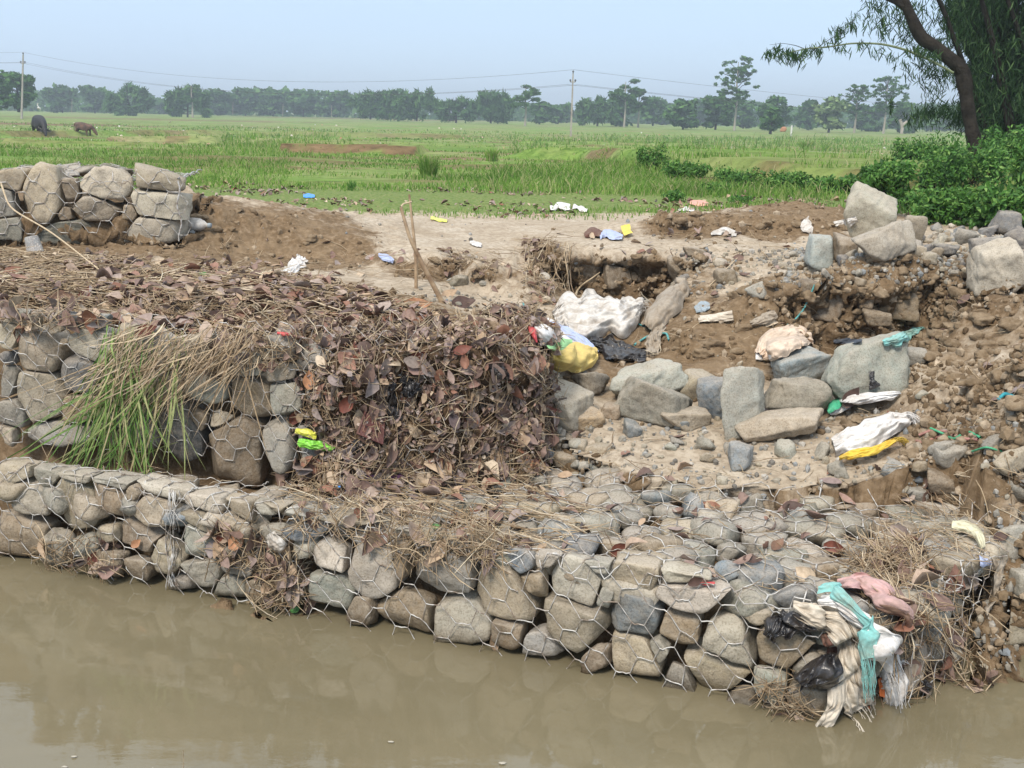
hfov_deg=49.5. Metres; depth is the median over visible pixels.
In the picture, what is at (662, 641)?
rock
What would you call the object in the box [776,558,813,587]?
rock
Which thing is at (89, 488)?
rock
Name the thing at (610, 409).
rock
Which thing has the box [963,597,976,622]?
rock
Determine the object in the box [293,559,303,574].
dead leaf
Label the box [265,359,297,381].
rock
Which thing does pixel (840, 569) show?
rock
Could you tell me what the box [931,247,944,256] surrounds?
cobble
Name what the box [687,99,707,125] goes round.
tree
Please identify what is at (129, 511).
rock
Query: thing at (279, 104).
tree
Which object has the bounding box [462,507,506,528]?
rock
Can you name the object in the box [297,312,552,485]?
debris heap
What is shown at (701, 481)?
cobble
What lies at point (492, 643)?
dead leaf
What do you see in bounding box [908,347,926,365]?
rock
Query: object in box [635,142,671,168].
shrub
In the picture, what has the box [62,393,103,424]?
rock
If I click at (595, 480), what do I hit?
rock
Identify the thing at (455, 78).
power line
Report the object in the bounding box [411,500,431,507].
rock
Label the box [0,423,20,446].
rock
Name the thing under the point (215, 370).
rock
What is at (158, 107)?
tree
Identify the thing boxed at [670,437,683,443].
cobble
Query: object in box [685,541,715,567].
rock
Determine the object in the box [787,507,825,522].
rock
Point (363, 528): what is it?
rock
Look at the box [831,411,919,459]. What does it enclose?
woven sack
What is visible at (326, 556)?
rock
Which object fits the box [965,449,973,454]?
cobble
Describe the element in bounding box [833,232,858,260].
rock
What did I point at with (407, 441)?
dead leaf
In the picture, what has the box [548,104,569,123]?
tree
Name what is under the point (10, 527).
rock
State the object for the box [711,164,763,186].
shrub
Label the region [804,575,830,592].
rock
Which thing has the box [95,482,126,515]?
rock
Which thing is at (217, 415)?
rock
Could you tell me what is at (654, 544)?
rock
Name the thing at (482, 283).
rock
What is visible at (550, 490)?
rock
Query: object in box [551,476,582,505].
rock
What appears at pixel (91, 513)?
rock
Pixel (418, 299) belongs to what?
dead leaf
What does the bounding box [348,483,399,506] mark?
rock
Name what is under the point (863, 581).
torn cloth
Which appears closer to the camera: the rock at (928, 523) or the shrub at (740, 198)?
the rock at (928, 523)
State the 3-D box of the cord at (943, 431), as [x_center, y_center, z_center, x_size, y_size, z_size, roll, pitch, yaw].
[1.748,0.211,4.423,0.066,0.083,0.328,-3,14,-16]
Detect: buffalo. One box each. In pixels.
[31,115,49,135]
[74,122,97,135]
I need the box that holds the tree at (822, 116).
[811,95,850,132]
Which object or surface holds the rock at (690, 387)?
on the ground at (494, 233)
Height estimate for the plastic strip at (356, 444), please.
0.073 m
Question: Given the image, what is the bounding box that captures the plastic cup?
[24,235,43,251]
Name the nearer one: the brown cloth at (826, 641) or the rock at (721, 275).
the brown cloth at (826, 641)
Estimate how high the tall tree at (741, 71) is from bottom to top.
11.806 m
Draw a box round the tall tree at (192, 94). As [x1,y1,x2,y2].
[182,84,200,117]
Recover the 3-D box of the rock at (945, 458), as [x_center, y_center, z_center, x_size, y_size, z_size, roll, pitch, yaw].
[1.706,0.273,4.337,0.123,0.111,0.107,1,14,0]
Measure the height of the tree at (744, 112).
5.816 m
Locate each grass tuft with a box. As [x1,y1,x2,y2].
[346,178,356,190]
[415,154,441,178]
[481,148,499,161]
[796,140,813,149]
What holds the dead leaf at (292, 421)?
on the debris heap
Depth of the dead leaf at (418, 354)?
4.33 m
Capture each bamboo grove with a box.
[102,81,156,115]
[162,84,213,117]
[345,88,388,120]
[374,88,408,121]
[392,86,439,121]
[432,95,478,122]
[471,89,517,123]
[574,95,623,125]
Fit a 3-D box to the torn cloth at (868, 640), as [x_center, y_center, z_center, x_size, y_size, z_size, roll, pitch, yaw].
[1.008,0.776,3.350,0.092,0.322,0.212,-6,15,-27]
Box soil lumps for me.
[190,202,1023,500]
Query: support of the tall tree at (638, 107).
on the field
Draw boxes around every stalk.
[0,182,98,268]
[575,272,599,294]
[708,250,744,287]
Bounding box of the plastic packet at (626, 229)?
[621,224,632,234]
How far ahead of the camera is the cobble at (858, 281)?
6.02 m
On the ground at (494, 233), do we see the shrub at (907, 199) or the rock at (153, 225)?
the shrub at (907, 199)
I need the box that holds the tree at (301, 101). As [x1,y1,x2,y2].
[285,90,320,115]
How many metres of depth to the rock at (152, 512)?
4.21 m
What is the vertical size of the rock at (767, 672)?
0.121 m
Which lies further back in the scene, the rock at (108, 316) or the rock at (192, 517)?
the rock at (108, 316)
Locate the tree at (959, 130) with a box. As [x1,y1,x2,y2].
[954,113,964,131]
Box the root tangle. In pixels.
[526,241,573,291]
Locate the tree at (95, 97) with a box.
[78,84,108,113]
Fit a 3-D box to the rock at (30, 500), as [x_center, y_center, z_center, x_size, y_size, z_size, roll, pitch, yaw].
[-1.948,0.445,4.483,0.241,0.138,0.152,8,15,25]
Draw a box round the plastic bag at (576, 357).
[547,338,597,372]
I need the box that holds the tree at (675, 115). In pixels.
[663,98,699,129]
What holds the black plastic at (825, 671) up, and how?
on the gabion basket at (804, 599)
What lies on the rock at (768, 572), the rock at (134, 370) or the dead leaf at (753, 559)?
the dead leaf at (753, 559)
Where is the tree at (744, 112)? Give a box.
[731,103,757,128]
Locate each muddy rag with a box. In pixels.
[641,277,689,330]
[644,323,665,356]
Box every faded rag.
[694,301,709,311]
[698,310,733,321]
[750,310,777,325]
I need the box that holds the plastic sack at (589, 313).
[552,288,648,339]
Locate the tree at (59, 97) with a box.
[39,82,79,112]
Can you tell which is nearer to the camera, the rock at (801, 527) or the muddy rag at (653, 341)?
the rock at (801, 527)
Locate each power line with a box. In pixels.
[5,52,923,106]
[17,62,940,118]
[31,63,900,115]
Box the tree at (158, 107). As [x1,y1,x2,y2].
[149,96,167,113]
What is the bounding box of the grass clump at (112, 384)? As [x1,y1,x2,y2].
[0,311,305,479]
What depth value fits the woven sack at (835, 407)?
4.80 m
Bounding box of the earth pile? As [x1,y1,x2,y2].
[780,127,786,131]
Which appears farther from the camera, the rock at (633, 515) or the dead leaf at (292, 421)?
the dead leaf at (292, 421)
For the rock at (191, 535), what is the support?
in the gabion basket at (804, 599)
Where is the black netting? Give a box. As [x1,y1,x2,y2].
[589,333,646,362]
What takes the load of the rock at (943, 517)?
in the gabion basket at (804, 599)
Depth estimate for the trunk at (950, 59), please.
16.26 m
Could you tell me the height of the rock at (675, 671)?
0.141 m
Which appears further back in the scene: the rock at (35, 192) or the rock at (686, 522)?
the rock at (35, 192)
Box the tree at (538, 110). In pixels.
[527,101,556,123]
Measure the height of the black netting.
0.086 m
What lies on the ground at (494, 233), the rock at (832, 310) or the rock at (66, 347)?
the rock at (832, 310)
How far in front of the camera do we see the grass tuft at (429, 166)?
14.32 m
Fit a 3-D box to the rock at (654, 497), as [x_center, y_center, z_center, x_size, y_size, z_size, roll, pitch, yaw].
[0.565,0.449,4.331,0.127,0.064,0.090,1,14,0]
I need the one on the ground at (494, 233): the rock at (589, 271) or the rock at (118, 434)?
the rock at (589, 271)
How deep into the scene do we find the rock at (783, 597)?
3.44 m
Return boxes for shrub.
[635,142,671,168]
[660,159,712,179]
[660,189,685,200]
[697,181,730,194]
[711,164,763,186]
[726,194,753,203]
[756,169,815,191]
[805,172,857,195]
[855,157,917,198]
[881,187,929,213]
[890,129,953,160]
[910,184,980,225]
[911,132,1013,193]
[951,180,1023,229]
[970,123,1023,165]
[1008,129,1023,193]
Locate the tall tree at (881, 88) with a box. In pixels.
[870,76,909,133]
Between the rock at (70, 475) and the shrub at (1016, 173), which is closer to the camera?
the rock at (70, 475)
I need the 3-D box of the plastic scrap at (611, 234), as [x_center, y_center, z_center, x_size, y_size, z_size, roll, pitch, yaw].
[0.703,-1.070,7.904,0.178,0.041,0.500,1,14,0]
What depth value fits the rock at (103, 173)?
6.95 m
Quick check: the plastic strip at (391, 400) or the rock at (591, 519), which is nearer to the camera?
the rock at (591, 519)
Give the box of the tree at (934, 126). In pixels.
[922,111,956,131]
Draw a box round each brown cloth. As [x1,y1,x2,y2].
[820,631,836,653]
[875,599,915,637]
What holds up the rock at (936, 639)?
in the gabion basket at (804, 599)
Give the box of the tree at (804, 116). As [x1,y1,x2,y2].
[791,98,821,129]
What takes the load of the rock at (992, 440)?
on the ground at (494, 233)
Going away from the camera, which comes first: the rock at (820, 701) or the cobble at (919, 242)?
the rock at (820, 701)
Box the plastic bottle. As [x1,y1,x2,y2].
[189,218,211,230]
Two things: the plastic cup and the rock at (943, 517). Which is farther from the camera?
the plastic cup
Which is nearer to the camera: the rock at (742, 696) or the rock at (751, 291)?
the rock at (742, 696)
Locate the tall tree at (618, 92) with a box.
[608,78,640,126]
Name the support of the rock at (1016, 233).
on the ground at (494, 233)
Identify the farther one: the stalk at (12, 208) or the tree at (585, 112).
the tree at (585, 112)
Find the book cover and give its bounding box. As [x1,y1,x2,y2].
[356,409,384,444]
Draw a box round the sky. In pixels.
[0,0,1023,118]
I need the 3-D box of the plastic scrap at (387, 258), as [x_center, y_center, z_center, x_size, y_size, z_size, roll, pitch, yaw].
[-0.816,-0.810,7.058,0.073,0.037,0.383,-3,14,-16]
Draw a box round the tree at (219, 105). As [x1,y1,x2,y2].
[205,88,235,114]
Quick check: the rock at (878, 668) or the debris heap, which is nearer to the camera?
the rock at (878, 668)
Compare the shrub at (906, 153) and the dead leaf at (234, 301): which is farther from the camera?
the shrub at (906, 153)
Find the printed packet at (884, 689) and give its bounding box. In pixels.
[878,668,909,706]
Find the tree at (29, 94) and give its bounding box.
[0,71,37,111]
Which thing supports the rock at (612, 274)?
on the ground at (494, 233)
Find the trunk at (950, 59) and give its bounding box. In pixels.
[886,0,982,154]
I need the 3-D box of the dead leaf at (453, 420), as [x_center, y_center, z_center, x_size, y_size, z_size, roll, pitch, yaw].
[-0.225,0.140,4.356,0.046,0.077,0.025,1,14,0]
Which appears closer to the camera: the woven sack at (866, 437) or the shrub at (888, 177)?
the woven sack at (866, 437)
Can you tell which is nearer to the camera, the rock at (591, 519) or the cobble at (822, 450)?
the rock at (591, 519)
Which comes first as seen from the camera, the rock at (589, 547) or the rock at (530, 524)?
the rock at (589, 547)
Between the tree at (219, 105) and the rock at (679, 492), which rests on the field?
the tree at (219, 105)
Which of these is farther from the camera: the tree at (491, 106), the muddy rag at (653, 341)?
the tree at (491, 106)
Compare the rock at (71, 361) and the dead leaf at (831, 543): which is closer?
the dead leaf at (831, 543)
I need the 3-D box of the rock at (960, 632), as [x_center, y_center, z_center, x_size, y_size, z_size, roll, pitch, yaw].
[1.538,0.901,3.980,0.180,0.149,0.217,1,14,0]
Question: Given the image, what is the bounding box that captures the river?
[0,553,1023,767]
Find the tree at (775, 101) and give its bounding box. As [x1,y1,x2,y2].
[755,95,794,128]
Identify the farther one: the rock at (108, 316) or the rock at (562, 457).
the rock at (562, 457)
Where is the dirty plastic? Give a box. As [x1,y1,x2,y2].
[266,531,287,553]
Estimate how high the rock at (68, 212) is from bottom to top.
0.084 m
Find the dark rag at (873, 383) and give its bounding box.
[869,371,879,389]
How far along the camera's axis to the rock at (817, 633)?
3.44 m
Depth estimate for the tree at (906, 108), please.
193.57 m
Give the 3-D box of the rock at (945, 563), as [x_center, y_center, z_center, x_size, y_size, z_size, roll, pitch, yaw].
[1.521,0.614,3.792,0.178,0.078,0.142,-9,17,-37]
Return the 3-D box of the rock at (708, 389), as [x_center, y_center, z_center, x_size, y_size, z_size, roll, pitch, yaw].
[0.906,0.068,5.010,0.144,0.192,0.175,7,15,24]
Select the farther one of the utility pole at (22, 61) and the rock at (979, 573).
the utility pole at (22, 61)
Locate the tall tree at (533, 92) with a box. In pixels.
[507,84,541,125]
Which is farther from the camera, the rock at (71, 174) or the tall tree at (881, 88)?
the tall tree at (881, 88)
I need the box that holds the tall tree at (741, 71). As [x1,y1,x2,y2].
[714,55,760,130]
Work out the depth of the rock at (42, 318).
4.57 m
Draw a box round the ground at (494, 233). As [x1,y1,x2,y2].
[0,183,1023,686]
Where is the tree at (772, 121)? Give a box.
[758,107,783,133]
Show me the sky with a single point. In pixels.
(331, 45)
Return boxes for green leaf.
[290,606,300,612]
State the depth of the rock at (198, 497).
4.12 m
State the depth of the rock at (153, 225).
7.04 m
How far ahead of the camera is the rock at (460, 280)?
6.68 m
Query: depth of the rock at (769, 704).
3.50 m
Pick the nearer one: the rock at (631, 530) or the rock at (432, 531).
the rock at (432, 531)
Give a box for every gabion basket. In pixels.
[0,161,201,240]
[0,309,444,474]
[0,457,1011,717]
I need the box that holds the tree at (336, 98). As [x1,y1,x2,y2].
[311,90,353,116]
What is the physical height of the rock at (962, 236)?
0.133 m
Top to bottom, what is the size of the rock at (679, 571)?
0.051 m
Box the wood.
[0,85,960,129]
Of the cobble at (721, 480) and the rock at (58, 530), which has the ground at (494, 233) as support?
the cobble at (721, 480)
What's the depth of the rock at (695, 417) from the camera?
4.90 m
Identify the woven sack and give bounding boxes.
[754,324,813,360]
[827,391,900,414]
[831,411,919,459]
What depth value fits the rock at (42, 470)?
4.39 m
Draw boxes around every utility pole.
[20,53,25,118]
[569,71,575,135]
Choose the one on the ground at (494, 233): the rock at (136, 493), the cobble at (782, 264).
the cobble at (782, 264)
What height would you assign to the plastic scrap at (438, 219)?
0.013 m
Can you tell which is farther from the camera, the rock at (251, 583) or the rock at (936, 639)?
the rock at (251, 583)
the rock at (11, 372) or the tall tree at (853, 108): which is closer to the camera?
the rock at (11, 372)
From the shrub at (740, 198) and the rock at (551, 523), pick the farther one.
the shrub at (740, 198)
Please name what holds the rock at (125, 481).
in the gabion basket at (804, 599)
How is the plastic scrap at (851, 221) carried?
on the ground at (494, 233)
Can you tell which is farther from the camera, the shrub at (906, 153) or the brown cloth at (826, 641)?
the shrub at (906, 153)
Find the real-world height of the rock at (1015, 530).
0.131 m
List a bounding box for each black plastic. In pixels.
[763,609,816,643]
[791,652,843,690]
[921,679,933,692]
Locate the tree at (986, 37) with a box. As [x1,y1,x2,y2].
[761,0,1023,154]
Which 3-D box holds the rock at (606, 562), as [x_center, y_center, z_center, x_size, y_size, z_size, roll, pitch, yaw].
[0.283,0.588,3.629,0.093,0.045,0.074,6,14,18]
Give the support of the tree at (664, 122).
on the field
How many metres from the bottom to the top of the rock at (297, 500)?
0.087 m
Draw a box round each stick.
[399,201,445,303]
[408,194,417,288]
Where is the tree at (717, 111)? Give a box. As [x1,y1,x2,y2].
[700,94,734,129]
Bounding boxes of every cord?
[633,332,669,345]
[786,284,814,324]
[915,434,954,443]
[919,429,977,440]
[930,427,981,439]
[971,446,1001,451]
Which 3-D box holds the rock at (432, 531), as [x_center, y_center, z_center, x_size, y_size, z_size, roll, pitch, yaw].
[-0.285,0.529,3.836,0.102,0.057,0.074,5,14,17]
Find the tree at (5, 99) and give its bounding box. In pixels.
[0,70,19,109]
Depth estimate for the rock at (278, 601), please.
4.08 m
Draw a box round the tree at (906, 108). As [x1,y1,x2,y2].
[887,101,922,133]
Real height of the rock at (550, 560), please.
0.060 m
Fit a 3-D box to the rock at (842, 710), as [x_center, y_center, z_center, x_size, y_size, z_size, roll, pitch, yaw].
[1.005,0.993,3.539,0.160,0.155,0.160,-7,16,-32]
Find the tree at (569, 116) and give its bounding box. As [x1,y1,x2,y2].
[565,102,574,122]
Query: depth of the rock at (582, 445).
4.75 m
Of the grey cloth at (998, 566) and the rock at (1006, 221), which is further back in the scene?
the rock at (1006, 221)
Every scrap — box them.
[277,332,290,335]
[281,254,307,272]
[303,193,314,197]
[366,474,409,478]
[378,253,393,262]
[430,216,446,221]
[470,240,481,246]
[550,202,569,210]
[572,204,586,211]
[584,227,601,237]
[600,229,622,239]
[690,200,707,205]
[711,227,736,236]
[756,352,780,360]
[800,216,812,233]
[833,338,861,344]
[834,216,857,227]
[882,327,924,346]
[927,440,953,455]
[952,520,985,548]
[979,555,990,567]
[997,392,1012,400]
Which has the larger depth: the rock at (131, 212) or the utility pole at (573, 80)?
the utility pole at (573, 80)
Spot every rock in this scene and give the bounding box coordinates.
[0,167,30,190]
[0,187,20,216]
[0,217,22,241]
[0,319,25,349]
[0,350,19,364]
[0,396,31,427]
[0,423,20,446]
[0,457,44,482]
[0,476,36,503]
[0,509,60,555]
[1,364,22,397]
[4,308,31,321]
[11,480,51,515]
[17,369,79,422]
[18,326,73,371]
[23,162,68,224]
[23,309,45,328]
[28,414,98,446]
[34,463,76,486]
[37,219,90,244]
[41,527,76,567]
[42,481,68,514]
[46,310,65,334]
[56,478,111,528]
[58,163,80,169]
[58,207,75,219]
[58,466,103,483]
[59,338,70,351]
[61,178,82,204]
[61,353,103,392]
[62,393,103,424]
[66,165,99,177]
[66,172,79,176]
[68,326,123,364]
[71,311,83,327]
[72,193,122,220]
[73,492,111,521]
[73,531,100,558]
[80,165,133,198]
[92,312,112,328]
[93,470,145,489]
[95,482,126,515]
[95,547,130,577]
[96,422,125,445]
[96,521,122,541]
[100,164,125,168]
[106,402,127,427]
[113,355,159,396]
[118,323,138,356]
[119,494,142,516]
[122,204,137,220]
[122,515,177,551]
[124,216,190,242]
[124,554,157,581]
[126,483,147,500]
[128,407,163,449]
[131,187,192,219]
[133,494,185,526]
[134,163,186,190]
[137,326,181,368]
[137,472,196,501]
[150,369,186,403]
[151,531,188,573]
[158,398,215,461]
[162,504,191,525]
[169,572,197,589]
[175,474,199,486]
[177,332,219,364]
[180,507,217,535]
[180,556,225,586]
[184,374,232,404]
[184,486,235,513]
[184,524,214,555]
[191,407,210,430]
[198,508,231,527]
[209,413,272,487]
[210,351,231,378]
[211,409,233,426]
[214,574,253,597]
[221,483,239,491]
[221,543,256,576]
[222,511,243,532]
[226,493,259,521]
[230,352,264,375]
[230,373,272,416]
[235,514,269,546]
[245,577,264,604]
[252,548,280,575]
[253,484,288,515]
[254,498,278,514]
[259,522,289,550]
[260,497,271,520]
[263,415,299,473]
[263,499,294,512]
[264,330,297,359]
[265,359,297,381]
[266,564,312,599]
[266,591,302,604]
[270,380,304,415]
[281,520,332,541]
[282,490,320,515]
[285,504,320,519]
[289,606,321,615]
[293,502,322,520]
[293,533,326,559]
[296,343,331,372]
[297,423,323,457]
[306,375,327,398]
[307,568,361,608]
[313,533,352,572]
[319,507,383,526]
[321,495,344,506]
[326,524,354,539]
[346,596,378,625]
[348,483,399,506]
[348,513,408,599]
[354,511,390,553]
[367,502,404,513]
[377,585,436,632]
[392,538,414,580]
[393,525,410,536]
[399,482,419,496]
[402,512,440,538]
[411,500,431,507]
[413,527,443,546]
[416,547,481,592]
[425,485,451,498]
[429,491,482,510]
[432,508,464,528]
[433,584,495,643]
[443,529,473,549]
[448,274,468,286]
[457,498,499,513]
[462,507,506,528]
[469,537,504,559]
[477,565,548,620]
[479,280,486,285]
[479,528,519,540]
[487,478,515,494]
[491,617,527,649]
[494,547,525,566]
[497,516,537,539]
[498,488,528,502]
[501,501,531,517]
[507,546,535,572]
[514,496,568,523]
[521,568,548,596]
[522,623,564,656]
[530,474,548,489]
[530,538,563,574]
[530,542,560,574]
[532,488,558,496]
[535,548,562,567]
[537,517,582,538]
[544,589,614,652]
[545,469,560,485]
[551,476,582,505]
[552,379,593,431]
[552,450,576,467]
[552,511,577,529]
[552,550,602,605]
[561,532,601,558]
[564,554,601,583]
[566,487,608,509]
[568,438,587,455]
[571,371,609,394]
[572,263,601,284]
[575,508,619,535]
[578,406,605,430]
[580,642,612,673]
[583,442,612,464]
[584,467,622,487]
[584,555,614,573]
[591,533,634,559]
[597,587,613,607]
[598,484,631,493]
[601,401,620,419]
[601,564,663,604]
[602,491,653,529]
[603,264,631,290]
[609,358,687,396]
[611,594,664,634]
[612,504,643,529]
[612,549,666,590]
[612,629,667,676]
[615,376,692,426]
[616,546,638,558]
[621,524,661,539]
[623,418,642,437]
[635,533,684,551]
[640,490,670,505]
[650,634,670,662]
[653,502,683,520]
[655,577,730,613]
[657,544,697,563]
[660,406,711,431]
[660,517,693,538]
[660,607,703,643]
[661,482,694,502]
[661,559,711,582]
[664,661,696,691]
[667,255,683,278]
[677,368,714,399]
[680,492,703,518]
[683,247,704,256]
[684,637,751,691]
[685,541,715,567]
[690,517,739,546]
[694,509,727,519]
[695,490,722,501]
[696,375,722,418]
[702,609,757,667]
[705,497,740,520]
[713,268,737,283]
[713,560,738,582]
[715,541,746,561]
[720,366,764,440]
[720,579,780,616]
[727,684,758,705]
[728,440,753,471]
[731,511,789,542]
[735,407,823,441]
[736,557,784,593]
[739,493,764,512]
[741,531,787,555]
[743,606,773,625]
[744,281,766,298]
[754,664,789,702]
[757,624,816,668]
[759,546,808,562]
[764,376,831,409]
[764,512,783,519]
[764,696,789,707]
[771,346,830,378]
[772,584,816,607]
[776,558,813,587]
[778,607,792,612]
[779,502,820,516]
[783,517,816,539]
[784,537,829,557]
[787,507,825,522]
[787,677,827,717]
[792,647,822,673]
[799,278,820,294]
[800,494,835,513]
[802,556,847,581]
[803,234,833,270]
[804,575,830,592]
[806,522,846,545]
[811,592,853,646]
[811,642,826,653]
[812,292,844,321]
[821,331,910,398]
[821,538,866,562]
[822,702,844,714]
[823,512,855,519]
[826,513,872,540]
[827,461,848,478]
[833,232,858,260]
[833,502,880,517]
[837,565,876,578]
[843,181,897,237]
[843,588,869,613]
[851,220,916,261]
[854,588,871,603]
[861,298,873,309]
[862,308,892,326]
[869,517,894,537]
[869,603,897,630]
[871,660,883,676]
[877,531,894,543]
[878,676,923,695]
[885,506,925,520]
[887,572,937,588]
[892,292,919,321]
[894,517,919,537]
[899,632,914,660]
[900,588,951,626]
[902,486,928,503]
[905,215,927,240]
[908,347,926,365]
[908,519,950,533]
[911,501,959,518]
[912,625,940,641]
[913,245,926,256]
[913,538,952,561]
[920,251,937,264]
[920,528,959,549]
[925,566,943,591]
[926,638,962,672]
[927,468,954,494]
[927,550,980,578]
[931,440,968,467]
[933,243,959,256]
[937,515,959,520]
[942,616,971,653]
[943,523,968,542]
[943,567,982,596]
[948,594,963,615]
[954,228,978,244]
[958,516,990,534]
[958,534,1007,575]
[963,588,976,600]
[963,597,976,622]
[966,237,1023,296]
[968,237,999,252]
[977,225,998,236]
[981,434,1002,450]
[988,210,1021,234]
[993,446,1023,475]
[994,523,1023,559]
[1003,226,1023,248]
[1005,611,1023,644]
[1008,567,1023,595]
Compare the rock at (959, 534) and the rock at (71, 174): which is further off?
the rock at (71, 174)
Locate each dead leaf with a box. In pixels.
[50,290,76,304]
[78,286,89,298]
[87,552,97,564]
[131,539,140,547]
[135,324,156,336]
[209,310,228,316]
[216,528,224,542]
[220,300,240,310]
[228,536,243,550]
[234,334,262,351]
[260,579,276,593]
[289,409,301,424]
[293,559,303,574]
[303,371,315,389]
[338,308,362,316]
[339,394,352,412]
[352,342,359,358]
[386,314,402,323]
[400,428,411,444]
[406,297,432,307]
[411,349,426,359]
[441,289,457,296]
[449,410,459,428]
[452,296,475,307]
[453,345,471,354]
[475,331,486,347]
[490,634,498,650]
[504,387,514,402]
[515,325,528,347]
[519,353,535,375]
[538,405,557,418]
[610,543,624,556]
[688,577,703,586]
[743,555,762,562]
[771,538,783,549]
[782,500,803,509]
[823,540,844,552]
[842,387,858,407]
[993,532,1009,540]
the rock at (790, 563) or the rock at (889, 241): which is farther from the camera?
the rock at (889, 241)
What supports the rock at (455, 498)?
in the gabion basket at (804, 599)
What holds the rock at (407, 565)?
in the gabion basket at (804, 599)
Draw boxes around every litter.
[0,180,1023,720]
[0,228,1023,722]
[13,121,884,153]
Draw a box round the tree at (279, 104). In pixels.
[252,87,289,115]
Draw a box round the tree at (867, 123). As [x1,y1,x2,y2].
[848,104,889,131]
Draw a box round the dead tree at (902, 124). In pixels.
[899,119,906,133]
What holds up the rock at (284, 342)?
in the gabion basket at (185, 391)
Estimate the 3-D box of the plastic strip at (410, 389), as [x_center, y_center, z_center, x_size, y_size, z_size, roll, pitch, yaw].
[-0.398,0.012,4.350,0.087,0.099,0.047,1,14,0]
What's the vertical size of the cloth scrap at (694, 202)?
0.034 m
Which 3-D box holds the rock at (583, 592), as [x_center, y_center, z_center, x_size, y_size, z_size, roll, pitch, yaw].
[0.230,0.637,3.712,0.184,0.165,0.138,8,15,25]
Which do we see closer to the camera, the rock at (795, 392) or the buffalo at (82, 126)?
the rock at (795, 392)
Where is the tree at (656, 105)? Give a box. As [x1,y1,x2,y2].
[640,95,669,125]
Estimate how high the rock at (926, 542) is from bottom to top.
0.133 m
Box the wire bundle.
[165,485,181,587]
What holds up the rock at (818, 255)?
on the ground at (494, 233)
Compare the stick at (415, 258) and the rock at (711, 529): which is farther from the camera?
the stick at (415, 258)
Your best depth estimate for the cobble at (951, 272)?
6.12 m
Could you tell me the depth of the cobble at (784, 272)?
6.53 m
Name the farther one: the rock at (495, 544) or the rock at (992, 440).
the rock at (992, 440)
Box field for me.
[0,108,1017,210]
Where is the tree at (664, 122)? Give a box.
[656,97,673,124]
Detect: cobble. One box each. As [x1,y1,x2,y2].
[540,272,549,280]
[542,296,550,303]
[559,429,565,436]
[569,438,580,448]
[570,460,578,468]
[578,461,589,469]
[586,461,597,470]
[664,443,676,450]
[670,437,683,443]
[674,421,689,429]
[678,274,689,277]
[692,280,699,284]
[696,437,715,449]
[697,479,704,484]
[699,453,714,461]
[714,258,726,265]
[716,475,727,484]
[723,442,728,454]
[774,438,796,458]
[777,262,788,268]
[777,269,787,275]
[784,251,797,256]
[814,441,829,459]
[821,268,830,278]
[838,254,848,265]
[846,249,857,256]
[853,277,866,286]
[856,269,862,276]
[880,458,901,476]
[911,460,927,471]
[912,442,922,448]
[915,390,927,399]
[916,239,922,245]
[924,244,932,250]
[931,222,941,230]
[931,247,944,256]
[937,233,947,239]
[937,236,944,242]
[949,270,958,275]
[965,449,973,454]
[984,514,991,523]
[1008,480,1023,499]
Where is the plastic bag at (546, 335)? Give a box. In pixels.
[528,317,598,351]
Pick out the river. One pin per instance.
(120, 672)
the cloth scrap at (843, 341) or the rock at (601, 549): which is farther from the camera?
the cloth scrap at (843, 341)
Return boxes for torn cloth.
[793,600,878,730]
[817,582,879,702]
[817,594,909,711]
[837,572,913,619]
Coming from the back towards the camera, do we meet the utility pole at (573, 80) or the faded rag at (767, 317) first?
the utility pole at (573, 80)
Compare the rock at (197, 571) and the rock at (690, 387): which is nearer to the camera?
the rock at (197, 571)
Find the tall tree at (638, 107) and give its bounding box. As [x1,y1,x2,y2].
[628,88,650,127]
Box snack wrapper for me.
[295,428,334,450]
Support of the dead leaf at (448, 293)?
on the ground at (494, 233)
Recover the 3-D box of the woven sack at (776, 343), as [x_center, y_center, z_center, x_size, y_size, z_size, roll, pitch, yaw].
[1.358,-0.205,5.583,0.277,0.170,0.860,5,14,17]
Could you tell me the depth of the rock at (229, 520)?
4.09 m
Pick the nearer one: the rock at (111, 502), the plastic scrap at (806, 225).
the rock at (111, 502)
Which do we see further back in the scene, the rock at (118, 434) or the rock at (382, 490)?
the rock at (118, 434)
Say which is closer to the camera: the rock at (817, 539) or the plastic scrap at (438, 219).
the rock at (817, 539)
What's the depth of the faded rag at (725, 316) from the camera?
5.98 m
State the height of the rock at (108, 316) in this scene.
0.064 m
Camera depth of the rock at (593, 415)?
4.91 m
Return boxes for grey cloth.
[904,634,928,691]
[976,559,1005,624]
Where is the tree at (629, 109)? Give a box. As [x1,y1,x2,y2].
[607,96,637,126]
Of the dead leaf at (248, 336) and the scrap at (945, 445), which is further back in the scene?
the dead leaf at (248, 336)
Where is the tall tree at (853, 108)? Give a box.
[837,84,875,132]
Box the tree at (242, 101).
[226,86,259,115]
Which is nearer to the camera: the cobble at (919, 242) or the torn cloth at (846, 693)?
the torn cloth at (846, 693)
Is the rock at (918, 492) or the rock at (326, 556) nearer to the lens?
the rock at (326, 556)
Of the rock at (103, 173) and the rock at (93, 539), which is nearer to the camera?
the rock at (93, 539)
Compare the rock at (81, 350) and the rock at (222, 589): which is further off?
the rock at (81, 350)
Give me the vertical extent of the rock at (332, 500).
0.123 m
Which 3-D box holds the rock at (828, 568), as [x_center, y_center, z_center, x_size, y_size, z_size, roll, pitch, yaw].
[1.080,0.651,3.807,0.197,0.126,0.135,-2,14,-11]
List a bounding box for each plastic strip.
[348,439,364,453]
[386,382,399,418]
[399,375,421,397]
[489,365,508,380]
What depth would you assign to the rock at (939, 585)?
3.71 m
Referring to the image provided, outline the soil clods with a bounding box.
[2,191,1023,677]

